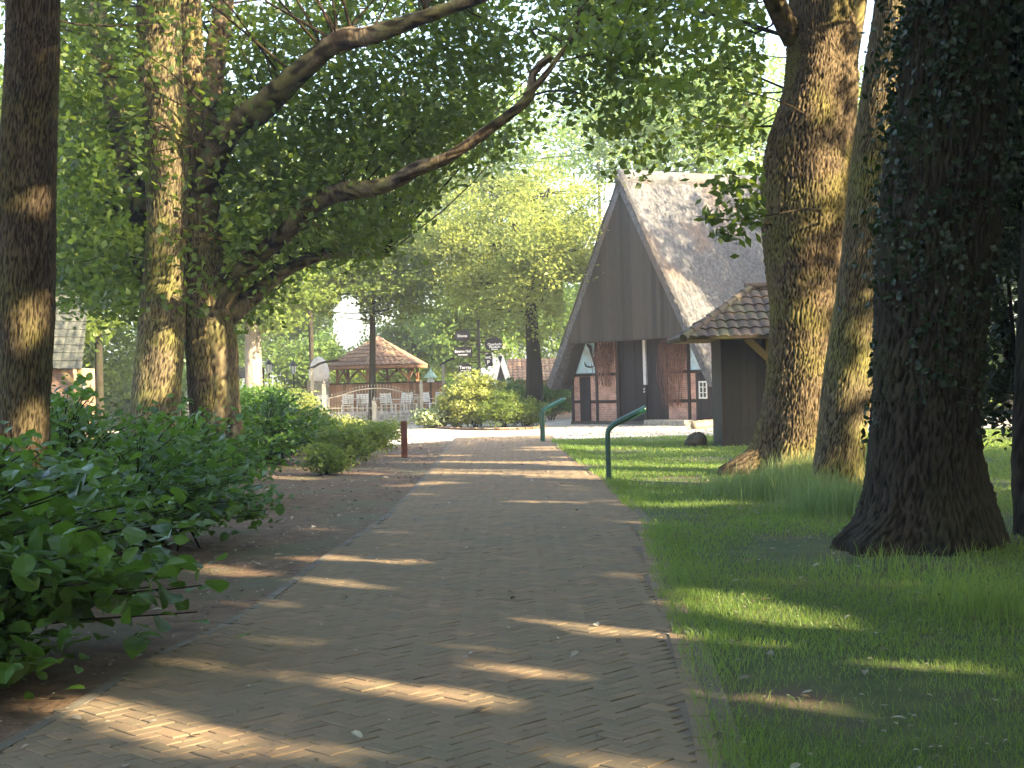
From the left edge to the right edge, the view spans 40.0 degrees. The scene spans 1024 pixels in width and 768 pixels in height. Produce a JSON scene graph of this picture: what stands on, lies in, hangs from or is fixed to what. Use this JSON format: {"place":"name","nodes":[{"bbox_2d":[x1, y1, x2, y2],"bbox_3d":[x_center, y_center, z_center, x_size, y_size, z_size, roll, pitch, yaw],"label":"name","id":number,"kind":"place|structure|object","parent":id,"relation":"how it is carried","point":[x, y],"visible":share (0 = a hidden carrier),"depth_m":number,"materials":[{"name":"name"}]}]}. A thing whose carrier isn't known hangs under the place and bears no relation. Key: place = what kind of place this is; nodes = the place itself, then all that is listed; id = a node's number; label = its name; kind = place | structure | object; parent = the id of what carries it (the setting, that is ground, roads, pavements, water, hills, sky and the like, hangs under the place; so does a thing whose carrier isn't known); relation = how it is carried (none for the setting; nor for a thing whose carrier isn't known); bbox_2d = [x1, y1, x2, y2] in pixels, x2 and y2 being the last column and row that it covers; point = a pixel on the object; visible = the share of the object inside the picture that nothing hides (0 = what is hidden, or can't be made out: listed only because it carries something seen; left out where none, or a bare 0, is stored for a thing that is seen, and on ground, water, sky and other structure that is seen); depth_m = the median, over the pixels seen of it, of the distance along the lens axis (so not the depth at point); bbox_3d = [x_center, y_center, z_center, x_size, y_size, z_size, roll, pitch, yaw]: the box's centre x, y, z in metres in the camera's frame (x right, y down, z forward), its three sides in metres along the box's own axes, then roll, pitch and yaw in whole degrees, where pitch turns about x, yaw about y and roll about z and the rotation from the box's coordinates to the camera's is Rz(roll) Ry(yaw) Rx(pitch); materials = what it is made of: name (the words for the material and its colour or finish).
{"place":"outdoors","nodes":[
{"label":"outdoors","id":0,"kind":"place"},
{"bbox_2d":[0,395,571,742],"bbox_3d":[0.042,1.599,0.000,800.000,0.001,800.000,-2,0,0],"label":"ground","id":1,"kind":"structure","parent":0,"point":[62,676],"depth_m":13.21,"materials":[{"name":"soil"}]},
{"bbox_2d":[0,0,60,490],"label":"oak tree","id":2,"kind":"object","parent":1,"relation":"on","point":[28,157],"visible":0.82,"depth_m":14.17,"materials":[{"name":"brown plant"}]},
{"bbox_2d":[0,571,107,699],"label":"hazel shrub","id":3,"kind":"object","parent":1,"relation":"on","point":[19,655],"visible":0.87,"depth_m":7.59,"materials":[{"name":"green plant"}]},
{"bbox_2d":[0,42,133,366],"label":"broadleaf tree","id":4,"kind":"object","parent":1,"relation":"on","point":[91,335],"visible":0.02,"depth_m":43.62,"materials":[{"name":"green plant"}]},
{"bbox_2d":[50,285,95,440],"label":"outbuilding","id":5,"kind":"structure","parent":1,"relation":"on","point":[69,340],"depth_m":40.36,"materials":[{"name":"grey"}]},
{"bbox_2d":[50,383,137,463],"bbox_3d":[-7.186,0.897,21.980,3.423,1.847,3.805,-1,0,24],"label":"hazel shrub","id":6,"kind":"object","parent":1,"relation":"on","point":[58,394],"visible":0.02,"depth_m":21.87,"materials":[{"name":"green plant"}]},
{"bbox_2d":[0,420,217,553],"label":"hazel shrub","id":7,"kind":"object","parent":1,"relation":"on","point":[126,504],"visible":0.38,"depth_m":11.57,"materials":[{"name":"green plant"}]},
{"bbox_2d":[82,310,137,413],"bbox_3d":[-20.488,-1.406,64.033,10.880,7.284,9.731,-2,0,0],"label":"broadleaf tree","id":8,"kind":"object","parent":1,"relation":"on","point":[125,359],"visible":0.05,"depth_m":63.04,"materials":[{"name":"green plant"}]},
{"bbox_2d":[0,432,250,658],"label":"hazel shrub","id":9,"kind":"object","parent":1,"relation":"on","point":[89,576],"visible":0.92,"depth_m":8.16,"materials":[{"name":"green plant"}]},
{"bbox_2d":[50,372,230,495],"bbox_3d":[-5.541,0.815,17.671,3.888,1.925,3.832,-2,0,0],"label":"hazel shrub","id":10,"kind":"object","parent":1,"relation":"on","point":[57,402],"visible":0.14,"depth_m":17.51,"materials":[{"name":"green plant"}]},
{"bbox_2d":[104,359,188,425],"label":"hedge","id":11,"kind":"object","parent":1,"relation":"on","point":[113,405],"visible":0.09,"depth_m":69.35,"materials":[{"name":"green plant"}]},
{"bbox_2d":[18,408,300,551],"bbox_3d":[-3.855,0.999,14.547,3.506,1.470,3.994,-2,0,0],"label":"hazel shrub","id":12,"kind":"object","parent":1,"relation":"on","point":[194,485],"visible":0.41,"depth_m":14.23,"materials":[{"name":"green plant"}]},
{"bbox_2d":[0,0,392,450],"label":"oak tree","id":13,"kind":"object","parent":1,"relation":"on","point":[158,364],"visible":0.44,"depth_m":27.27,"materials":[{"name":"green plant"}]},
{"bbox_2d":[102,393,299,502],"bbox_3d":[-4.513,0.936,19.672,2.820,1.629,4.293,-2,0,0],"label":"hazel shrub","id":14,"kind":"object","parent":1,"relation":"on","point":[252,456],"visible":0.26,"depth_m":19.70,"materials":[{"name":"green plant"}]},
{"bbox_2d":[130,310,293,386],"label":"broadleaf tree","id":15,"kind":"object","parent":1,"relation":"on","point":[241,343],"visible":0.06,"depth_m":79.56,"materials":[{"name":"green plant"}]},
{"bbox_2d":[164,417,270,470],"bbox_3d":[-5.262,1.165,24.179,2.244,1.211,2.898,-2,0,0],"label":"hazel shrub","id":16,"kind":"object","parent":1,"relation":"on","point":[229,430],"depth_m":24.41,"materials":[{"name":"green plant"}]},
{"bbox_2d":[0,438,456,752],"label":"path kerb","id":17,"kind":"structure","parent":1,"relation":"on","point":[77,704],"depth_m":8.59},
{"bbox_2d":[264,358,272,386],"bbox_3d":[-11.016,0.352,64.000,0.420,3.072,0.364,-2,0,0],"label":"street lantern","id":18,"kind":"object","parent":1,"relation":"on","point":[268,364],"visible":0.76,"depth_m":63.92,"materials":[{"name":"black metal"}]},
{"bbox_2d":[240,385,338,464],"bbox_3d":[-5.189,0.890,30.532,3.052,1.757,3.929,-1,0,-22],"label":"hazel shrub","id":19,"kind":"object","parent":1,"relation":"on","point":[286,437],"visible":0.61,"depth_m":30.14,"materials":[{"name":"green plant"}]},
{"bbox_2d":[257,404,325,455],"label":"garden shrub","id":20,"kind":"object","parent":1,"relation":"on","point":[299,414],"visible":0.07,"depth_m":34.07,"materials":[{"name":"green plant"}]},
{"bbox_2d":[239,387,345,438],"bbox_3d":[-5.966,0.931,35.053,3.833,1.716,4.093,-2,0,0],"label":"hazel shrub","id":21,"kind":"object","parent":1,"relation":"on","point":[315,410],"visible":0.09,"depth_m":34.95,"materials":[{"name":"green plant"}]},
{"bbox_2d":[289,360,297,386],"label":"street lantern","id":22,"kind":"object","parent":1,"relation":"on","point":[293,365],"visible":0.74,"depth_m":65.93,"materials":[{"name":"black metal"}]},
{"bbox_2d":[261,286,364,386],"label":"broadleaf tree","id":23,"kind":"object","parent":1,"relation":"on","point":[299,331],"visible":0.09,"depth_m":88.41,"materials":[{"name":"green plant"}]},
{"bbox_2d":[262,326,368,386],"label":"broadleaf tree","id":24,"kind":"object","parent":1,"relation":"on","point":[326,350],"visible":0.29,"depth_m":80.59,"materials":[{"name":"green plant"}]},
{"bbox_2d":[296,408,346,449],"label":"garden shrub","id":25,"kind":"object","parent":1,"relation":"on","point":[327,418],"visible":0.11,"depth_m":36.22,"materials":[{"name":"green plant"}]},
{"bbox_2d":[288,440,359,474],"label":"garden shrub","id":26,"kind":"object","parent":1,"relation":"on","point":[326,460],"visible":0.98,"depth_m":26.07,"materials":[{"name":"green plant"}]},
{"bbox_2d":[247,89,418,366],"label":"broadleaf tree","id":27,"kind":"object","parent":1,"relation":"on","point":[311,344],"visible":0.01,"depth_m":73.89,"materials":[{"name":"green plant"}]},
{"bbox_2d":[0,0,684,471],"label":"oak tree","id":28,"kind":"object","parent":1,"relation":"on","point":[222,298],"visible":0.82,"depth_m":26.57,"materials":[{"name":"green plant"}]},
{"bbox_2d":[303,420,382,463],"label":"garden shrub","id":29,"kind":"object","parent":1,"relation":"on","point":[352,436],"visible":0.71,"depth_m":29.58,"materials":[{"name":"green plant"}]},
{"bbox_2d":[336,414,400,455],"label":"garden shrub","id":30,"kind":"object","parent":1,"relation":"on","point":[382,434],"visible":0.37,"depth_m":33.03,"materials":[{"name":"green plant"}]},
{"bbox_2d":[322,380,422,423],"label":"garden gate","id":31,"kind":"structure","parent":1,"relation":"on","point":[374,413],"depth_m":57.48,"materials":[{"name":"white wood"}]},
{"bbox_2d":[328,336,427,394],"bbox_3d":[-6.283,-0.253,66.000,4.604,4.036,4.902,-2,0,0],"label":"gazebo","id":32,"kind":"object","parent":1,"relation":"on","point":[389,355],"visible":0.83,"depth_m":64.83,"materials":[{"name":"ceramic"}]},
{"bbox_2d":[356,413,410,446],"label":"garden shrub","id":33,"kind":"object","parent":1,"relation":"on","point":[396,427],"visible":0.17,"depth_m":37.02,"materials":[{"name":"green plant"}]},
{"bbox_2d":[329,381,445,411],"bbox_3d":[-5.593,0.832,63.530,5.251,1.830,0.180,-2,0,0],"label":"board fence","id":34,"kind":"object","parent":1,"relation":"on","point":[341,389],"visible":0.44,"depth_m":63.50,"materials":[{"name":"wood"}]},
{"bbox_2d":[329,344,467,404],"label":"hedge","id":35,"kind":"object","parent":1,"relation":"on","point":[397,376],"visible":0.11,"depth_m":77.28,"materials":[{"name":"green plant"}]},
{"bbox_2d":[401,421,407,457],"bbox_3d":[-2.441,1.274,31.905,0.136,0.880,0.136,-2,0,0],"label":"bollard","id":36,"kind":"object","parent":1,"relation":"on","point":[404,446],"visible":0.81,"depth_m":31.84,"materials":[{"name":"wood"}]},
{"bbox_2d":[359,305,492,379],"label":"broadleaf tree","id":37,"kind":"object","parent":1,"relation":"on","point":[391,334],"visible":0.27,"depth_m":86.65,"materials":[{"name":"green plant"}]},
{"bbox_2d":[330,95,523,356],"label":"broadleaf tree","id":38,"kind":"object","parent":1,"relation":"on","point":[445,200],"visible":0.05,"depth_m":79.69,"materials":[{"name":"green plant"}]},
{"bbox_2d":[423,367,436,402],"bbox_3d":[-3.601,0.479,62.600,0.610,2.430,0.610,-1,0,-22],"label":"bird table","id":39,"kind":"object","parent":1,"relation":"on","point":[430,375],"visible":0.96,"depth_m":62.52,"materials":[{"name":"wood"}]},
{"bbox_2d":[392,262,566,375],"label":"broadleaf tree","id":40,"kind":"object","parent":1,"relation":"on","point":[446,329],"visible":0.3,"depth_m":77.10,"materials":[{"name":"green plant"}]},
{"bbox_2d":[0,432,1023,767],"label":"fallen leaves","id":41,"kind":"object","parent":1,"relation":"on","point":[360,734],"visible":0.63,"depth_m":10.41,"materials":[{"name":"brown plant"}]},
{"bbox_2d":[439,78,613,364],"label":"broadleaf tree","id":42,"kind":"object","parent":1,"relation":"on","point":[528,156],"visible":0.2,"depth_m":82.70,"materials":[{"name":"green plant"}]},
{"bbox_2d":[493,355,569,413],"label":"cottage","id":43,"kind":"structure","parent":1,"relation":"on","point":[515,368],"depth_m":72.47,"materials":[{"name":"ceramic"}]},
{"bbox_2d":[496,281,581,358],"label":"broadleaf tree","id":44,"kind":"object","parent":1,"relation":"on","point":[570,294],"visible":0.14,"depth_m":80.23,"materials":[{"name":"green plant"}]},
{"bbox_2d":[511,5,687,224],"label":"broadleaf tree","id":45,"kind":"object","parent":1,"relation":"on","point":[590,133],"visible":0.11,"depth_m":89.79,"materials":[{"name":"green plant"}]},
{"bbox_2d":[546,435,722,767],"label":"path edging","id":46,"kind":"object","parent":1,"relation":"on","point":[702,762],"visible":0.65,"depth_m":7.71,"materials":[{"name":"stone"}]},
{"bbox_2d":[538,41,750,202],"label":"broadleaf tree","id":47,"kind":"object","parent":1,"relation":"on","point":[597,151],"visible":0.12,"depth_m":75.23,"materials":[{"name":"green plant"}]},
{"bbox_2d":[594,19,781,175],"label":"broadleaf tree","id":48,"kind":"object","parent":1,"relation":"on","point":[705,165],"visible":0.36,"depth_m":69.23,"materials":[{"name":"green plant"}]},
{"bbox_2d":[654,16,785,174],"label":"broadleaf tree","id":49,"kind":"object","parent":1,"relation":"on","point":[774,69],"visible":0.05,"depth_m":73.09,"materials":[{"name":"green plant"}]},
{"bbox_2d":[307,357,330,410],"bbox_3d":[-8.718,0.296,63.815,1.000,3.064,0.970,-2,0,0],"label":"stone oven","id":50,"kind":"object","parent":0,"point":[320,373],"visible":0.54,"depth_m":63.40,"materials":[{"name":"stone"}]},
{"bbox_2d":[0,435,749,767],"bbox_3d":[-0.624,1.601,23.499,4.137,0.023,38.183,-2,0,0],"label":"brick path","id":51,"kind":"structure","parent":0,"point":[501,672],"depth_m":8.14,"materials":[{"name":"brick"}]},
{"bbox_2d":[0,0,1016,396],"label":"sky","id":52,"kind":"structure","parent":0,"point":[348,333],"materials":[{"name":"white"}]},
{"bbox_2d":[108,416,1011,444],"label":"plaza","id":53,"kind":"structure","parent":0,"point":[555,427],"depth_m":46.44,"materials":[{"name":"grey stone"}]},
{"bbox_2d":[0,67,238,437],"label":"broadleaf tree","id":54,"kind":"object","parent":53,"relation":"on","point":[99,383],"depth_m":45.89,"materials":[{"name":"green plant"}]},
{"bbox_2d":[137,91,298,415],"bbox_3d":[-15.077,-6.088,61.936,12.693,16.360,9.847,-2,0,0],"label":"broadleaf tree","id":55,"kind":"object","parent":53,"relation":"on","point":[262,175],"visible":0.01,"depth_m":61.83,"materials":[{"name":"green plant"}]},
{"bbox_2d":[239,381,301,421],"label":"garden shrub","id":56,"kind":"object","parent":53,"relation":"on","point":[249,393],"visible":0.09,"depth_m":41.36,"materials":[{"name":"green plant"}]},
{"bbox_2d":[242,377,315,422],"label":"garden shrub","id":57,"kind":"object","parent":53,"relation":"on","point":[269,381],"visible":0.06,"depth_m":50.06,"materials":[{"name":"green plant"}]},
{"bbox_2d":[234,189,352,396],"bbox_3d":[-10.574,-3.126,57.845,9.470,10.208,8.300,-2,0,0],"label":"broadleaf tree","id":58,"kind":"object","parent":53,"relation":"on","point":[253,364],"visible":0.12,"depth_m":57.62,"materials":[{"name":"green plant"}]},
{"bbox_2d":[296,389,327,413],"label":"garden shrub","id":59,"kind":"object","parent":53,"relation":"on","point":[311,402],"visible":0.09,"depth_m":43.03,"materials":[{"name":"yellow plant"}]},
{"bbox_2d":[307,359,338,395],"bbox_3d":[-8.082,0.381,60.500,1.395,2.861,0.120,-2,0,0],"label":"arched post","id":60,"kind":"object","parent":53,"relation":"on","point":[311,374],"visible":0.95,"depth_m":60.45,"materials":[{"name":"metal"}]},
{"bbox_2d":[331,410,365,433],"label":"garden shrub","id":61,"kind":"object","parent":53,"relation":"on","point":[345,420],"visible":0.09,"depth_m":42.27,"materials":[{"name":"yellow plant"}]},
{"bbox_2d":[330,410,416,423],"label":"stone wall","id":62,"kind":"structure","parent":53,"relation":"on","point":[406,414],"depth_m":60.00,"materials":[{"name":"stone"}]},
{"bbox_2d":[290,201,465,419],"bbox_3d":[-5.703,-3.304,60.086,9.246,10.310,8.180,-2,0,0],"label":"broadleaf tree","id":63,"kind":"object","parent":53,"relation":"on","point":[397,282],"visible":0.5,"depth_m":58.80,"materials":[{"name":"green plant"}]},
{"bbox_2d":[409,404,458,427],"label":"variegated plant","id":64,"kind":"object","parent":53,"relation":"on","point":[429,418],"visible":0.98,"depth_m":53.07,"materials":[{"name":"green plant"}]},
{"bbox_2d":[440,357,454,394],"bbox_3d":[-2.742,0.266,60.500,0.678,2.813,0.120,-2,0,0],"label":"arched post","id":65,"kind":"object","parent":53,"relation":"on","point":[443,370],"visible":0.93,"depth_m":60.44,"materials":[{"name":"metal"}]},
{"bbox_2d":[432,389,471,426],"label":"garden shrub","id":66,"kind":"object","parent":53,"relation":"on","point":[449,412],"visible":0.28,"depth_m":53.20,"materials":[{"name":"green plant"}]},
{"bbox_2d":[436,369,507,426],"bbox_3d":[-1.329,0.542,52.968,3.130,2.263,2.308,-2,0,0],"label":"garden shrub","id":67,"kind":"object","parent":53,"relation":"on","point":[474,390],"visible":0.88,"depth_m":52.59,"materials":[{"name":"yellow plant"}]},
{"bbox_2d":[453,320,502,425],"bbox_3d":[-1.274,-0.411,53.977,1.906,4.088,0.147,-2,0,0],"label":"signpost","id":68,"kind":"object","parent":53,"relation":"on","point":[491,345],"visible":0.97,"depth_m":53.91,"materials":[{"name":"black metal"}]},
{"bbox_2d":[432,425,546,430],"bbox_3d":[-2.154,1.607,53.314,2.898,0.109,10.573,-2,0,-33],"label":"bed edging","id":69,"kind":"object","parent":53,"relation":"on","point":[484,429],"visible":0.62,"depth_m":49.12,"materials":[{"name":"stone"}]},
{"bbox_2d":[472,387,539,427],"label":"garden shrub","id":70,"kind":"object","parent":53,"relation":"on","point":[509,407],"visible":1,"depth_m":51.68,"materials":[{"name":"green plant"}]},
{"bbox_2d":[408,150,608,422],"bbox_3d":[1.408,-3.907,55.932,9.552,11.143,12.100,-1,0,-33],"label":"broadleaf tree","id":71,"kind":"object","parent":53,"relation":"on","point":[533,255],"visible":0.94,"depth_m":55.79,"materials":[{"name":"green plant"}]},
{"bbox_2d":[495,376,525,420],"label":"garden shrub","id":72,"kind":"object","parent":53,"relation":"on","point":[512,385],"visible":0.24,"depth_m":60.13,"materials":[{"name":"green plant"}]},
{"bbox_2d":[508,395,556,425],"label":"garden shrub","id":73,"kind":"object","parent":53,"relation":"on","point":[531,419],"visible":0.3,"depth_m":52.64,"materials":[{"name":"green plant"}]},
{"bbox_2d":[516,377,571,419],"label":"garden shrub","id":74,"kind":"object","parent":53,"relation":"on","point":[551,395],"visible":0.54,"depth_m":59.57,"materials":[{"name":"green plant"}]},
{"bbox_2d":[540,397,565,441],"bbox_3d":[1.127,0.994,38.394,0.693,1.254,0.506,-1,0,-6],"label":"metal tube railing","id":75,"kind":"object","parent":53,"relation":"on","point":[542,415],"visible":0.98,"depth_m":38.16,"materials":[{"name":"metal"}]},
{"bbox_2d":[546,169,869,424],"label":"barn","id":76,"kind":"structure","parent":53,"relation":"on","point":[666,268],"depth_m":50.25,"materials":[{"name":"wood"}]},
{"bbox_2d":[579,377,590,420],"bbox_3d":[2.752,0.558,52.883,0.032,1.660,0.580,-2,0,-38],"label":"side door","id":77,"kind":"structure","parent":76,"relation":"in","point":[585,394],"depth_m":52.86,"materials":[{"name":"wood"}]},
{"bbox_2d":[591,342,616,386],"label":"dry vine","id":78,"kind":"object","parent":76,"relation":"hanging from","point":[604,351],"visible":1,"depth_m":51.73,"materials":[{"name":"plant"}]},
{"bbox_2d":[620,340,644,420],"bbox_3d":[4.414,-0.071,50.900,0.176,3.050,1.397,-2,0,-32],"label":"door","id":79,"kind":"structure","parent":76,"relation":"in","point":[631,352],"depth_m":50.96,"materials":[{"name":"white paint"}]},
{"bbox_2d":[646,339,664,419],"bbox_3d":[5.127,-0.089,49.993,0.033,3.050,0.980,-2,0,-38],"label":"door","id":80,"kind":"structure","parent":76,"relation":"in","point":[656,409],"depth_m":50.04,"materials":[{"name":"black wood"}]},
{"bbox_2d":[656,339,685,407],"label":"dry vine","id":81,"kind":"object","parent":76,"relation":"hanging from","point":[669,356],"visible":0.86,"depth_m":48.99,"materials":[{"name":"brown plant"}]},
{"bbox_2d":[698,373,712,419],"bbox_3d":[6.646,0.476,47.871,0.065,1.700,0.890,-2,0,-38],"label":"side door","id":82,"kind":"structure","parent":76,"relation":"in","point":[705,407],"depth_m":47.97,"materials":[{"name":"white paint"}]},
{"bbox_2d":[987,189,1023,410],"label":"broadleaf tree","id":83,"kind":"object","parent":53,"relation":"on","point":[1015,297],"depth_m":51.73,"materials":[{"name":"green plant"}]},
{"bbox_2d":[562,424,868,436],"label":"cobbled yard","id":84,"kind":"structure","parent":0,"point":[578,429],"depth_m":44.95,"materials":[{"name":"grey stone"}]},
{"bbox_2d":[644,419,694,425],"bbox_3d":[5.447,1.348,48.748,0.550,0.220,2.013,-2,0,-38],"label":"stone bench","id":85,"kind":"object","parent":84,"relation":"on","point":[664,422],"visible":0.78,"depth_m":48.47,"materials":[{"name":"stone"}]},
{"bbox_2d":[690,419,712,428],"bbox_3d":[6.063,1.298,44.667,0.814,0.321,0.308,-1,0,-32],"label":"log","id":86,"kind":"object","parent":84,"relation":"on","point":[701,424],"visible":0.86,"depth_m":44.53,"materials":[{"name":"wood"}]},
{"bbox_2d":[550,427,1023,767],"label":"lawn","id":87,"kind":"structure","parent":0,"point":[794,689],"depth_m":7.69,"materials":[{"name":"green plant"}]},
{"bbox_2d":[605,405,647,480],"bbox_3d":[1.846,0.975,22.615,0.693,1.254,0.506,-2,0,4],"label":"metal tube railing","id":88,"kind":"object","parent":87,"relation":"on","point":[626,418],"visible":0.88,"depth_m":22.39,"materials":[{"name":"metal"}]},
{"bbox_2d":[684,432,706,446],"bbox_3d":[4.379,1.364,33.381,0.497,0.471,0.505,-1,0,23],"label":"boulder","id":89,"kind":"object","parent":87,"relation":"on","point":[695,439],"visible":0.77,"depth_m":33.21,"materials":[{"name":"stone"}]},
{"bbox_2d":[529,0,866,475],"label":"oak tree","id":90,"kind":"object","parent":87,"relation":"on","point":[803,178],"visible":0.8,"depth_m":22.64,"materials":[{"name":"green plant"}]},
{"bbox_2d":[666,282,769,446],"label":"shed","id":91,"kind":"structure","parent":87,"relation":"on","point":[733,330],"depth_m":32.83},
{"bbox_2d":[724,339,764,445],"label":"wall","id":92,"kind":"structure","parent":91,"relation":"in","point":[744,398],"depth_m":32.82,"materials":[{"name":"black wood"}]},
{"bbox_2d":[670,447,865,521],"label":"tall grass","id":93,"kind":"structure","parent":87,"relation":"on","point":[822,497],"depth_m":18.22,"materials":[{"name":"green plant"}]},
{"bbox_2d":[809,0,904,487],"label":"oak tree","id":94,"kind":"object","parent":87,"relation":"on","point":[845,388],"visible":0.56,"depth_m":19.54,"materials":[{"name":"brown plant"}]},
{"bbox_2d":[830,0,1023,556],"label":"oak tree","id":95,"kind":"object","parent":87,"relation":"on","point":[937,231],"visible":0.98,"depth_m":12.65,"materials":[{"name":"brown plant"}]},
{"bbox_2d":[868,0,1023,449],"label":"holly bush","id":96,"kind":"object","parent":87,"relation":"on","point":[1002,332],"visible":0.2,"depth_m":14.24,"materials":[{"name":"green plant"}]},
{"bbox_2d":[1010,203,1023,536],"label":"oak tree","id":97,"kind":"object","parent":87,"relation":"on","point":[1017,469],"visible":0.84,"depth_m":13.55,"materials":[{"name":"brown plant"}]},
{"bbox_2d":[782,537,1023,642],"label":"wild grass","id":98,"kind":"structure","parent":0,"point":[979,598],"depth_m":9.50,"materials":[{"name":"green plant"}]},
{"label":"terrace","id":99,"kind":"structure","parent":0,"visible":0},
{"bbox_2d":[341,394,353,411],"bbox_3d":[-7.202,0.902,61.677,0.530,0.933,0.595,-2,0,0],"label":"garden chair","id":100,"kind":"object","parent":99,"relation":"on","point":[349,397],"visible":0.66,"depth_m":61.87,"materials":[{"name":"white paint"}]},
{"bbox_2d":[380,393,392,410],"bbox_3d":[-5.501,0.858,61.576,0.530,0.933,0.595,-2,0,-11],"label":"garden chair","id":101,"kind":"object","parent":99,"relation":"on","point":[385,400],"visible":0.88,"depth_m":61.74,"materials":[{"name":"white paint"}]},
{"label":"far lawn","id":102,"kind":"structure","parent":0,"visible":0},
{"bbox_2d":[983,330,1015,407],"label":"hedge","id":103,"kind":"object","parent":102,"relation":"on","point":[1000,359],"visible":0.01,"depth_m":61.23,"materials":[{"name":"green plant"}]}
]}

